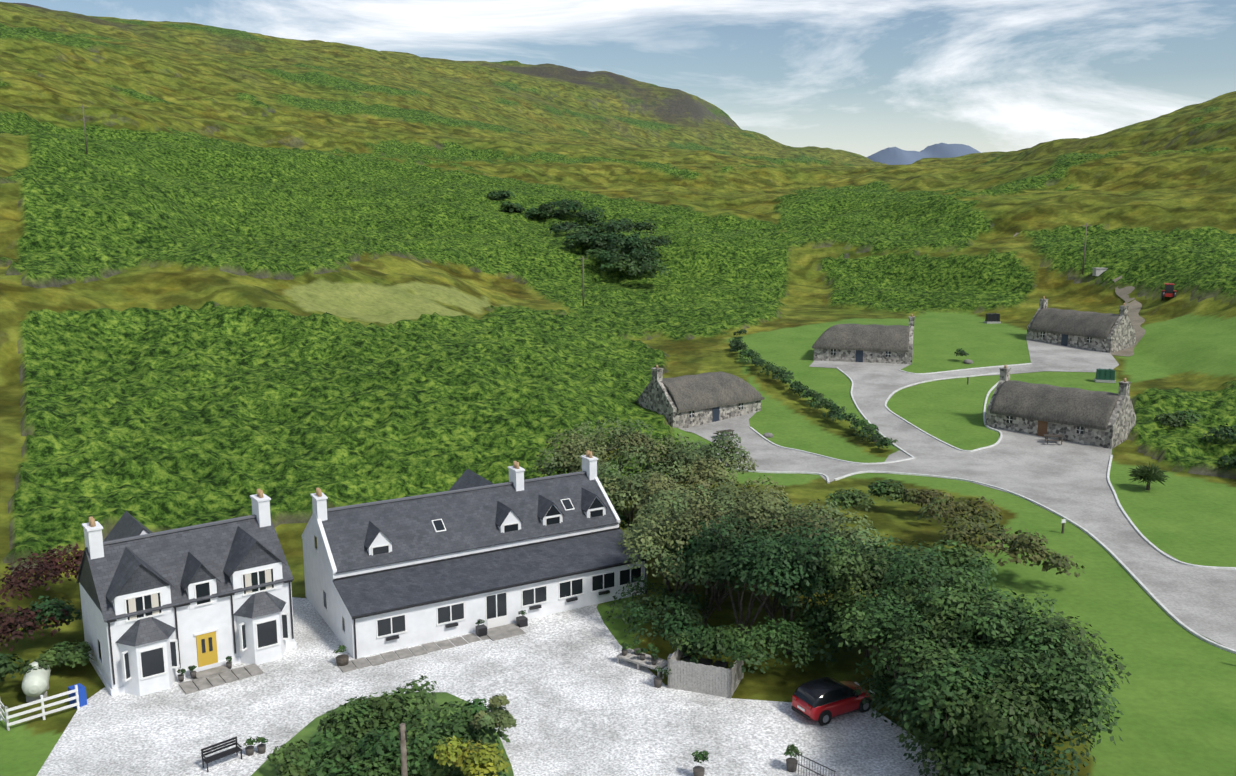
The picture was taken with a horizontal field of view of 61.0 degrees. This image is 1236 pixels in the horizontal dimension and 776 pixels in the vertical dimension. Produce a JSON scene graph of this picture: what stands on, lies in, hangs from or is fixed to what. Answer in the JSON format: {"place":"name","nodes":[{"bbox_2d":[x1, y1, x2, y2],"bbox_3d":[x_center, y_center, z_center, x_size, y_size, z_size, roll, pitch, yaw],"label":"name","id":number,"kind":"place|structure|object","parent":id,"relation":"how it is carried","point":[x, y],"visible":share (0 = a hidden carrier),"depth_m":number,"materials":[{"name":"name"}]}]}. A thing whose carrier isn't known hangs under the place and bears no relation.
{"place":"outdoors","nodes":[
{"label":"outdoors","id":0,"kind":"place"},
{"bbox_2d":[338,623,525,672],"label":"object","id":1,"kind":"structure","parent":0,"point":[503,631],"depth_m":57.29,"materials":[{"name":"beige stone"}]},
{"bbox_2d":[0,2,1235,775],"bbox_3d":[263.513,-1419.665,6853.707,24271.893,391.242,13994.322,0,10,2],"label":"ground","id":2,"kind":"structure","parent":0,"point":[238,268],"depth_m":152.47,"materials":[{"name":"green plant"}]},
{"bbox_2d":[0,661,86,730],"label":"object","id":3,"kind":"object","parent":2,"relation":"on","point":[35,685],"visible":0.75,"depth_m":50.56,"materials":[{"name":"grey"}]},
{"bbox_2d":[82,104,87,153],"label":"utility pole","id":4,"kind":"object","parent":2,"relation":"on","point":[85,131],"visible":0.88,"depth_m":203.86,"materials":[{"name":"brown wood"}]},
{"bbox_2d":[77,489,296,695],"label":"house","id":5,"kind":"structure","parent":2,"relation":"on","point":[160,609],"depth_m":54.22,"materials":[{"name":"paint"}]},
{"bbox_2d":[399,723,407,775],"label":"yard pole","id":6,"kind":"object","parent":2,"relation":"on","point":[403,737],"visible":1,"depth_m":35.99,"materials":[{"name":"brown wood"}]},
{"bbox_2d":[302,450,649,658],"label":"long house","id":7,"kind":"structure","parent":2,"relation":"on","point":[467,550],"depth_m":61.67,"materials":[{"name":"paint"}]},
{"bbox_2d":[36,597,946,775],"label":"yard","id":8,"kind":"structure","parent":2,"relation":"on","point":[582,701],"depth_m":49.58,"materials":[{"name":"white gravel"}]},
{"bbox_2d":[179,664,262,693],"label":"stone paving","id":9,"kind":"structure","parent":8,"relation":"on","point":[214,677],"depth_m":53.69,"materials":[{"name":"beige stone"}]},
{"bbox_2d":[178,661,231,681],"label":"plant pots","id":10,"kind":"object","parent":9,"relation":"on","point":[193,673],"visible":0.9,"depth_m":53.51,"materials":[{"name":"grey"}]},
{"bbox_2d":[201,736,241,771],"bbox_3d":[-17.214,15.932,45.617,1.600,0.910,0.515,-10,14,-43],"label":"garden bench","id":11,"kind":"object","parent":8,"relation":"on","point":[225,753],"visible":0.94,"depth_m":45.65,"materials":[{"name":"grey metal"}]},
{"bbox_2d":[245,744,265,755],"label":"plant pots","id":12,"kind":"object","parent":8,"relation":"on","point":[261,748],"visible":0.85,"depth_m":46.41,"materials":[{"name":"grey stone"}]},
{"bbox_2d":[251,692,513,775],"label":"garden bed","id":13,"kind":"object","parent":8,"relation":"on","point":[267,768],"depth_m":48.06,"materials":[{"name":"green plant"}]},
{"bbox_2d":[336,590,646,665],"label":"planters","id":14,"kind":"object","parent":8,"relation":"on","point":[343,659],"visible":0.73,"depth_m":58.81,"materials":[{"name":"grey metal"}]},
{"bbox_2d":[693,753,835,775],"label":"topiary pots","id":15,"kind":"object","parent":8,"relation":"on","point":[791,763],"visible":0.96,"depth_m":44.33,"materials":[{"name":"grey"}]},
{"bbox_2d":[579,256,587,305],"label":"utility pole","id":16,"kind":"object","parent":2,"relation":"on","point":[583,258],"visible":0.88,"depth_m":186.59,"materials":[{"name":"brown wood"}]},
{"bbox_2d":[0,190,1235,775],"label":"foliage","id":17,"kind":"object","parent":2,"relation":"on","point":[1024,668],"visible":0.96,"depth_m":53.08,"materials":[{"name":"green plant"}]},
{"bbox_2d":[617,649,684,678],"bbox_3d":[2.033,14.272,54.878,3.777,0.600,2.022,8,13,36],"label":"pallet table","id":18,"kind":"object","parent":2,"relation":"on","point":[631,656],"visible":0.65,"depth_m":54.56,"materials":[{"name":"grey wood"}]},
{"bbox_2d":[621,648,661,687],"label":"plant pots","id":19,"kind":"object","parent":18,"relation":"on","point":[657,682],"visible":0.81,"depth_m":54.03,"materials":[{"name":"grey"}]},
{"bbox_2d":[637,365,763,427],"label":"cottage","id":20,"kind":"structure","parent":2,"relation":"on","point":[686,401],"depth_m":112.30,"materials":[{"name":"stone"}]},
{"bbox_2d":[668,645,743,698],"bbox_3d":[4.445,14.145,52.882,3.253,1.600,2.500,4,11,20],"label":"bin enclosure","id":21,"kind":"object","parent":2,"relation":"on","point":[704,676],"visible":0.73,"depth_m":51.90,"materials":[{"name":"grey wood"}]},
{"bbox_2d":[763,433,772,437],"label":"rock","id":22,"kind":"object","parent":2,"relation":"on","point":[767,435],"visible":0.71,"depth_m":106.84,"materials":[{"name":"grey stone"}]},
{"bbox_2d":[567,443,1089,775],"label":"tree branches","id":23,"kind":"object","parent":2,"relation":"on","point":[717,597],"visible":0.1,"depth_m":57.43,"materials":[{"name":"brown plant"}]},
{"bbox_2d":[791,677,873,725],"bbox_3d":[10.305,14.727,50.111,4.070,1.570,2.020,-6,12,-30],"label":"car","id":24,"kind":"object","parent":2,"relation":"on","point":[822,701],"visible":0.85,"depth_m":49.28,"materials":[{"name":"red paint"}]},
{"bbox_2d":[812,314,914,364],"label":"cottage","id":25,"kind":"structure","parent":2,"relation":"on","point":[875,343],"depth_m":138.52,"materials":[{"name":"stone"}]},
{"bbox_2d":[963,359,972,363],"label":"rock","id":26,"kind":"object","parent":2,"relation":"on","point":[967,361],"visible":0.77,"depth_m":136.69,"materials":[{"name":"grey stone"}]},
{"bbox_2d":[717,363,1235,653],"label":"kerbs","id":27,"kind":"structure","parent":2,"relation":"on","point":[1152,596],"depth_m":92.18,"materials":[{"name":"grey concrete"}]},
{"bbox_2d":[984,313,1000,323],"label":"oil tank","id":28,"kind":"object","parent":2,"relation":"on","point":[992,318],"visible":1,"depth_m":167.30,"materials":[{"name":"grey metal"}]},
{"bbox_2d":[967,377,1065,546],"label":"marker posts","id":29,"kind":"object","parent":2,"relation":"on","point":[1063,521],"visible":0.77,"depth_m":76.45,"materials":[{"name":"white wood"}]},
{"bbox_2d":[985,365,1135,448],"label":"cottage","id":30,"kind":"structure","parent":2,"relation":"on","point":[1103,419],"depth_m":103.78,"materials":[{"name":"stone"}]},
{"bbox_2d":[1014,233,1144,356],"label":"hill track","id":31,"kind":"structure","parent":2,"relation":"on","point":[1135,318],"depth_m":160.42,"materials":[{"name":"grey gravel"}]},
{"bbox_2d":[1026,296,1135,352],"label":"cottage","id":32,"kind":"structure","parent":2,"relation":"on","point":[1105,332],"depth_m":144.11,"materials":[{"name":"stone"}]},
{"bbox_2d":[1082,223,1090,274],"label":"utility pole","id":33,"kind":"object","parent":2,"relation":"on","point":[1086,225],"visible":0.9,"depth_m":182.60,"materials":[{"name":"brown wood"}]},
{"bbox_2d":[1092,268,1107,275],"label":"cabinet","id":34,"kind":"object","parent":2,"relation":"on","point":[1097,271],"visible":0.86,"depth_m":181.13,"materials":[{"name":"metal"}]},
{"bbox_2d":[1094,368,1115,382],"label":"oil tank","id":35,"kind":"object","parent":2,"relation":"on","point":[1105,375],"visible":0.98,"depth_m":125.26,"materials":[{"name":"green"}]},
{"bbox_2d":[1128,462,1169,490],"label":"tree","id":36,"kind":"object","parent":2,"relation":"on","point":[1148,474],"visible":1,"depth_m":87.59,"materials":[{"name":"green plant"}]},
{"bbox_2d":[1161,283,1175,300],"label":"tractor","id":37,"kind":"object","parent":2,"relation":"on","point":[1168,291],"visible":0.81,"depth_m":159.61,"materials":[{"name":"red metal"}]},
{"bbox_2d":[0,0,1235,156],"label":"sky","id":38,"kind":"structure","parent":0,"point":[865,78],"materials":[{"name":"blue"}]},
{"bbox_2d":[679,412,942,481],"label":"road","id":39,"kind":"structure","parent":0,"point":[766,455],"depth_m":98.20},
{"bbox_2d":[713,429,737,439],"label":"picnic table","id":40,"kind":"object","parent":39,"relation":"on","point":[726,431],"visible":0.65,"depth_m":106.60,"materials":[{"name":"grey wood"}]},
{"bbox_2d":[809,339,1118,457],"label":"road","id":41,"kind":"structure","parent":0,"point":[875,385],"depth_m":131.28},
{"bbox_2d":[885,427,1235,649],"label":"road","id":42,"kind":"structure","parent":0,"point":[1067,479],"depth_m":84.45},
{"bbox_2d":[1042,434,1064,444],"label":"picnic table","id":43,"kind":"object","parent":42,"relation":"on","point":[1053,435],"visible":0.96,"depth_m":102.46,"materials":[{"name":"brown wood"}]}
]}

